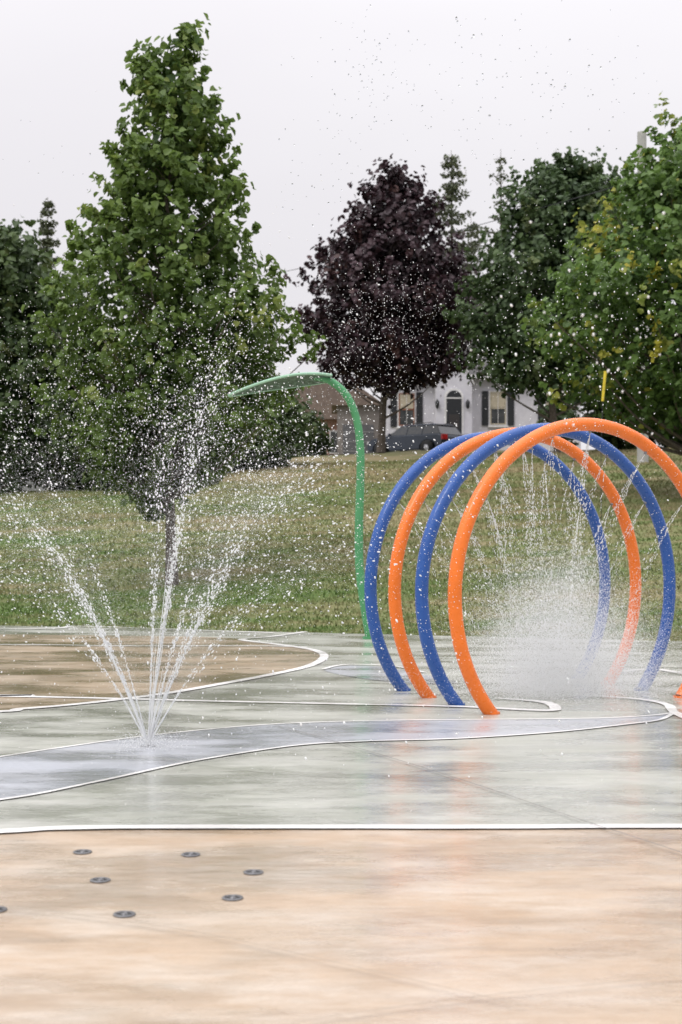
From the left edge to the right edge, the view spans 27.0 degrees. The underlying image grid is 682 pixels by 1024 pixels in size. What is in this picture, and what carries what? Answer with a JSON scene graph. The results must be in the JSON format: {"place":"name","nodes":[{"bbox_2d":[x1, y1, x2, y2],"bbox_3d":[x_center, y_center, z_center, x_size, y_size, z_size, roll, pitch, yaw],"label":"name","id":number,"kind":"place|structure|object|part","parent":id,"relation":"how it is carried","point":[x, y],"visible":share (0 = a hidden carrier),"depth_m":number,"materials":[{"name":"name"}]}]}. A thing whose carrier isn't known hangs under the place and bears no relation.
{"place":"outdoors","nodes":[
{"label":"outdoors","id":0,"kind":"place"},
{"bbox_2d":[0,447,681,640],"bbox_3d":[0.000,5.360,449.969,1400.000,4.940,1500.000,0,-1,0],"label":"ground","id":1,"kind":"structure","parent":0,"point":[398,456],"depth_m":28.81,"materials":[{"name":"green plant"}]},
{"bbox_2d":[0,476,50,491],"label":"parked car","id":2,"kind":"object","parent":1,"relation":"on","point":[32,488],"visible":0.01,"depth_m":57.23,"materials":[{"name":"paint"}]},
{"bbox_2d":[0,216,88,493],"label":"background tree","id":3,"kind":"object","parent":1,"relation":"on","point":[20,259],"visible":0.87,"depth_m":47.08,"materials":[{"name":"green plant"}]},
{"bbox_2d":[36,198,65,490],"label":"spruce tree","id":4,"kind":"object","parent":1,"relation":"on","point":[47,242],"visible":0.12,"depth_m":80.15,"materials":[{"name":"green plant"}]},
{"bbox_2d":[38,274,116,486],"bbox_3d":[-9.854,-4.438,52.078,3.903,8.494,4.315,0,-1,0],"label":"background tree","id":5,"kind":"object","parent":1,"relation":"on","point":[65,407],"visible":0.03,"depth_m":51.24,"materials":[{"name":"green plant"}]},
{"bbox_2d":[20,401,142,491],"bbox_3d":[-8.624,-1.934,50.004,5.847,4.022,6.104,1,-1,-36],"label":"background tree","id":6,"kind":"object","parent":1,"relation":"on","point":[74,473],"visible":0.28,"depth_m":48.01,"materials":[{"name":"green plant"}]},
{"bbox_2d":[21,13,327,584],"bbox_3d":[-2.935,-3.923,26.086,5.377,10.516,5.204,0,-1,0],"label":"linden tree","id":7,"kind":"object","parent":1,"relation":"on","point":[169,161],"visible":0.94,"depth_m":25.32,"materials":[{"name":"green plant"}]},
{"bbox_2d":[189,366,317,473],"bbox_3d":[-3.473,-3.224,51.950,4.734,4.882,5.350,0,-1,-14],"label":"background tree","id":8,"kind":"object","parent":1,"relation":"on","point":[298,427],"visible":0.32,"depth_m":50.83,"materials":[{"name":"green plant"}]},
{"bbox_2d":[286,410,334,457],"bbox_3d":[-1.744,-2.872,59.985,3.188,3.026,3.002,1,-1,-34],"label":"background tree","id":9,"kind":"object","parent":1,"relation":"on","point":[322,442],"visible":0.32,"depth_m":59.44,"materials":[{"name":"green plant"}]},
{"bbox_2d":[315,420,336,454],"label":"walls","id":10,"kind":"structure","parent":1,"relation":"on","point":[330,423],"depth_m":82.08,"materials":[{"name":"red brick"}]},
{"bbox_2d":[329,430,336,453],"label":"window frame","id":11,"kind":"object","parent":10,"relation":"attached to","point":[330,440],"visible":0.14,"depth_m":82.01,"materials":[{"name":"white wood"}]},
{"bbox_2d":[331,432,336,451],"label":"window pane","id":12,"kind":"object","parent":11,"relation":"in","point":[334,435],"visible":0.29,"depth_m":81.99,"materials":[{"name":"grey glass"}]},
{"bbox_2d":[0,625,681,1023],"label":"splash pad","id":13,"kind":"object","parent":1,"relation":"on","point":[440,879],"visible":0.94,"depth_m":6.46,"materials":[{"name":"beige concrete"}]},
{"bbox_2d":[0,906,6,911],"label":"ground nozzle","id":14,"kind":"object","parent":13,"relation":"on","point":[2,908],"visible":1,"depth_m":5.27,"materials":[{"name":"metal"}]},
{"bbox_2d":[73,849,91,853],"bbox_3d":[-1.129,1.484,6.215,0.083,0.006,0.083,0,-1,0],"label":"ground nozzle","id":15,"kind":"object","parent":13,"relation":"on","point":[82,851],"visible":1,"depth_m":6.21,"materials":[{"name":"metal"}]},
{"bbox_2d":[90,877,110,882],"bbox_3d":[-0.967,1.477,5.711,0.083,0.006,0.083,0,-1,0],"label":"ground nozzle","id":16,"kind":"object","parent":13,"relation":"on","point":[100,879],"visible":1,"depth_m":5.71,"materials":[{"name":"metal"}]},
{"bbox_2d":[113,911,135,916],"bbox_3d":[-0.792,1.469,5.201,0.083,0.006,0.083,0,-1,0],"label":"ground nozzle","id":17,"kind":"object","parent":13,"relation":"on","point":[124,913],"visible":1,"depth_m":5.20,"materials":[{"name":"metal"}]},
{"bbox_2d":[181,852,199,856],"bbox_3d":[-0.652,1.483,6.165,0.083,0.006,0.083,0,-1,0],"label":"ground nozzle","id":18,"kind":"object","parent":13,"relation":"on","point":[189,854],"visible":1,"depth_m":6.16,"materials":[{"name":"metal"}]},
{"bbox_2d":[222,894,242,900],"bbox_3d":[-0.414,1.473,5.434,0.083,0.006,0.083,0,-1,0],"label":"ground nozzle","id":19,"kind":"object","parent":13,"relation":"on","point":[231,897],"visible":1,"depth_m":5.43,"materials":[{"name":"metal"}]},
{"bbox_2d":[244,869,262,874],"bbox_3d":[-0.359,1.479,5.843,0.083,0.006,0.083,0,-1,0],"label":"ground nozzle","id":20,"kind":"object","parent":13,"relation":"on","point":[253,871],"visible":1,"depth_m":5.84,"materials":[{"name":"metal"}]},
{"bbox_2d":[228,372,370,638],"bbox_3d":[-0.503,-0.078,18.709,1.969,3.510,0.605,0,-1,0],"label":"water spray pole","id":21,"kind":"object","parent":13,"relation":"on","point":[292,379],"visible":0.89,"depth_m":18.67,"materials":[{"name":"green metal"}]},
{"bbox_2d":[0,0,681,820],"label":"water spray","id":22,"kind":"object","parent":13,"relation":"on","point":[558,664],"visible":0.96,"depth_m":11.99,"materials":[{"name":"white"}]},
{"bbox_2d":[0,73,681,809],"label":"fountain jets","id":23,"kind":"object","parent":13,"relation":"on","point":[150,727],"visible":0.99,"depth_m":9.29,"materials":[{"name":"white liquid"}]},
{"bbox_2d":[364,432,610,690],"bbox_3d":[1.410,0.441,13.095,2.827,2.362,0.129,1,-1,-32],"label":"spray hoop","id":24,"kind":"object","parent":13,"relation":"on","point":[415,470],"visible":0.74,"depth_m":12.56,"materials":[{"name":"metal"}]},
{"bbox_2d":[330,379,680,711],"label":"water beads","id":25,"kind":"object","parent":13,"relation":"on","point":[475,515],"visible":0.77,"depth_m":12.24,"materials":[{"name":"white"}]},
{"bbox_2d":[388,427,640,697],"bbox_3d":[1.600,0.433,12.575,2.827,2.362,0.129,1,-1,-32],"label":"spray hoop","id":26,"kind":"object","parent":13,"relation":"on","point":[573,451],"visible":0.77,"depth_m":12.12,"materials":[{"name":"metal"}]},
{"bbox_2d":[415,423,675,705],"bbox_3d":[1.795,0.426,12.045,2.827,2.362,0.129,1,-1,-32],"label":"spray hoop","id":27,"kind":"object","parent":13,"relation":"on","point":[625,465],"visible":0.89,"depth_m":11.71,"materials":[{"name":"metal"}]},
{"bbox_2d":[448,418,681,714],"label":"spray hoop","id":28,"kind":"object","parent":13,"relation":"on","point":[491,477],"visible":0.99,"depth_m":10.89,"materials":[{"name":"metal"}]},
{"bbox_2d":[331,387,379,453],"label":"garage","id":29,"kind":"structure","parent":1,"relation":"on","point":[343,425],"depth_m":74.05,"materials":[{"name":"beige"}]},
{"bbox_2d":[294,380,349,419],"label":"gable roof","id":30,"kind":"structure","parent":29,"relation":"on","point":[330,395],"depth_m":81.60,"materials":[{"name":"brown"}]},
{"bbox_2d":[343,425,373,453],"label":"garage door","id":31,"kind":"structure","parent":29,"relation":"in","point":[367,431],"depth_m":74.03,"materials":[{"name":"grey metal"}]},
{"bbox_2d":[280,153,488,452],"bbox_3d":[1.999,-8.476,57.988,8.531,12.151,7.890,1,-1,-34],"label":"purple maple tree","id":32,"kind":"object","parent":1,"relation":"on","point":[407,222],"visible":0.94,"depth_m":56.61,"materials":[{"name":"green plant"}]},
{"bbox_2d":[367,422,461,452],"bbox_3d":[3.477,-3.305,65.524,4.571,1.483,2.040,-1,-1,42],"label":"parked car","id":33,"kind":"object","parent":1,"relation":"on","point":[404,436],"visible":0.53,"depth_m":64.51,"materials":[{"name":"paint"}]},
{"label":"windows","id":34,"kind":"part","parent":33,"relation":"part of","materials":[{"name":"grey glass"}]},
{"bbox_2d":[204,131,648,462],"bbox_3d":[-0.896,-6.890,63.573,0.372,10.996,39.852,1,-1,-33],"label":"utility pole","id":35,"kind":"object","parent":1,"relation":"on","point":[641,138],"visible":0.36,"depth_m":47.05,"materials":[{"name":"wood"}]},
{"bbox_2d":[422,153,499,346],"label":"spruce tree","id":36,"kind":"object","parent":1,"relation":"on","point":[451,189],"visible":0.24,"depth_m":77.99,"materials":[{"name":"green plant"}]},
{"bbox_2d":[458,224,491,319],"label":"spruce tree","id":37,"kind":"object","parent":1,"relation":"on","point":[475,235],"visible":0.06,"depth_m":92.07,"materials":[{"name":"green plant"}]},
{"bbox_2d":[480,157,524,310],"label":"spruce tree","id":38,"kind":"object","parent":1,"relation":"on","point":[500,169],"visible":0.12,"depth_m":82.19,"materials":[{"name":"green plant"}]},
{"bbox_2d":[440,146,636,452],"bbox_3d":[8.257,-7.872,53.260,8.177,11.365,8.419,1,-1,-39],"label":"maple tree","id":39,"kind":"object","parent":1,"relation":"on","point":[533,242],"visible":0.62,"depth_m":51.90,"materials":[{"name":"green plant"}]},
{"bbox_2d":[536,393,579,445],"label":"background tree","id":40,"kind":"object","parent":1,"relation":"on","point":[571,412],"visible":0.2,"depth_m":63.74,"materials":[{"name":"green plant"}]},
{"bbox_2d":[518,92,681,455],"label":"sugar maple tree","id":41,"kind":"object","parent":1,"relation":"on","point":[644,262],"visible":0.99,"depth_m":35.77,"materials":[{"name":"green plant"}]},
{"bbox_2d":[601,371,606,524],"bbox_3d":[5.735,-1.337,31.022,0.140,3.481,0.068,0,-1,0],"label":"yellow marker post","id":42,"kind":"object","parent":1,"relation":"on","point":[604,384],"visible":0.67,"depth_m":31.02,"materials":[{"name":"plastic"}]},
{"bbox_2d":[576,366,668,449],"bbox_3d":[11.874,-4.736,58.014,4.716,5.565,5.189,0,-1,0],"label":"background tree","id":43,"kind":"object","parent":1,"relation":"on","point":[618,443],"visible":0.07,"depth_m":57.42,"materials":[{"name":"green plant"}]},
{"bbox_2d":[653,424,681,447],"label":"background tree","id":44,"kind":"object","parent":1,"relation":"on","point":[671,436],"visible":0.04,"depth_m":57.47,"materials":[{"name":"green plant"}]},
{"bbox_2d":[0,0,681,449],"label":"sky","id":45,"kind":"structure","parent":0,"point":[62,64],"materials":[{"name":"white"}]},
{"bbox_2d":[399,393,399,425],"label":"window sash","id":46,"kind":"object","parent":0,"point":[399,408],"depth_m":71.99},
{"bbox_2d":[490,392,490,423],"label":"window sash","id":47,"kind":"object","parent":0,"point":[490,407],"depth_m":71.99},
{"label":"foundation","id":48,"kind":"object","parent":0,"visible":0},
{"bbox_2d":[386,378,580,450],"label":"walls","id":49,"kind":"structure","parent":48,"relation":"on","point":[523,415],"depth_m":72.08,"materials":[{"name":"white paint"}]},
{"bbox_2d":[390,394,396,426],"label":"shutter","id":50,"kind":"object","parent":49,"relation":"attached to","point":[393,418],"visible":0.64,"depth_m":72.02,"materials":[{"name":"black wood"}]},
{"bbox_2d":[398,392,415,426],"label":"window frame","id":51,"kind":"object","parent":49,"relation":"attached to","point":[414,407],"visible":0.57,"depth_m":72.03,"materials":[{"name":"white wood"}]},
{"bbox_2d":[400,410,412,424],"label":"window pane","id":52,"kind":"object","parent":51,"relation":"in","point":[403,416],"visible":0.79,"depth_m":72.01,"materials":[{"name":"grey glass"}]},
{"bbox_2d":[400,394,412,408],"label":"window blind","id":53,"kind":"object","parent":51,"relation":"in","point":[403,401],"depth_m":72.01,"materials":[{"name":"beige fabric"}]},
{"bbox_2d":[416,392,422,423],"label":"shutter","id":54,"kind":"object","parent":49,"relation":"attached to","point":[419,413],"visible":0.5,"depth_m":72.02,"materials":[{"name":"black wood"}]},
{"bbox_2d":[374,339,524,392],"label":"roof","id":55,"kind":"structure","parent":49,"relation":"on","point":[472,371],"depth_m":73.25,"materials":[{"name":"grey"}]},
{"bbox_2d":[435,371,471,433],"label":"entry porch","id":56,"kind":"object","parent":49,"relation":"attached to","point":[464,387],"visible":0.17,"depth_m":71.19,"materials":[{"name":"white paint"}]},
{"bbox_2d":[435,399,438,408],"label":"wall lantern","id":57,"kind":"object","parent":56,"relation":"attached to","point":[437,403],"depth_m":71.00,"materials":[{"name":"black metal"}]},
{"bbox_2d":[444,388,463,433],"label":"door surround","id":58,"kind":"object","parent":56,"relation":"attached to","point":[452,389],"visible":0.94,"depth_m":71.13,"materials":[{"name":"white paint"}]},
{"bbox_2d":[446,397,461,398],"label":"door transom","id":59,"kind":"object","parent":58,"relation":"attached to","point":[453,397],"depth_m":71.09,"materials":[{"name":"white wood"}]},
{"bbox_2d":[446,390,461,433],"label":"front door","id":60,"kind":"structure","parent":58,"relation":"attached to","point":[453,406],"depth_m":71.10,"materials":[{"name":"black wood"}]},
{"bbox_2d":[449,414,458,427],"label":"door panel","id":61,"kind":"structure","parent":60,"relation":"attached to","point":[453,418],"depth_m":71.08,"materials":[{"name":"black wood"}]},
{"bbox_2d":[466,399,469,408],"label":"wall lantern","id":62,"kind":"object","parent":56,"relation":"attached to","point":[467,403],"depth_m":71.00,"materials":[{"name":"black metal"}]},
{"bbox_2d":[482,391,487,425],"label":"shutter","id":63,"kind":"object","parent":49,"relation":"attached to","point":[484,408],"visible":1,"depth_m":72.02,"materials":[{"name":"black wood"}]},
{"bbox_2d":[489,391,506,425],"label":"window frame","id":64,"kind":"object","parent":49,"relation":"attached to","point":[489,410],"visible":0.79,"depth_m":72.03,"materials":[{"name":"white wood"}]},
{"bbox_2d":[490,407,505,424],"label":"window pane","id":65,"kind":"object","parent":64,"relation":"in","point":[497,418],"visible":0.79,"depth_m":72.01,"materials":[{"name":"grey glass"}]},
{"bbox_2d":[491,393,504,406],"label":"window blind","id":66,"kind":"object","parent":64,"relation":"in","point":[497,400],"depth_m":72.01,"materials":[{"name":"beige fabric"}]},
{"bbox_2d":[508,392,513,425],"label":"shutter","id":67,"kind":"object","parent":49,"relation":"attached to","point":[511,413],"visible":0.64,"depth_m":72.02,"materials":[{"name":"black wood"}]},
{"bbox_2d":[538,398,543,422],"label":"shutter","id":68,"kind":"object","parent":49,"relation":"attached to","point":[540,417],"depth_m":72.02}
]}

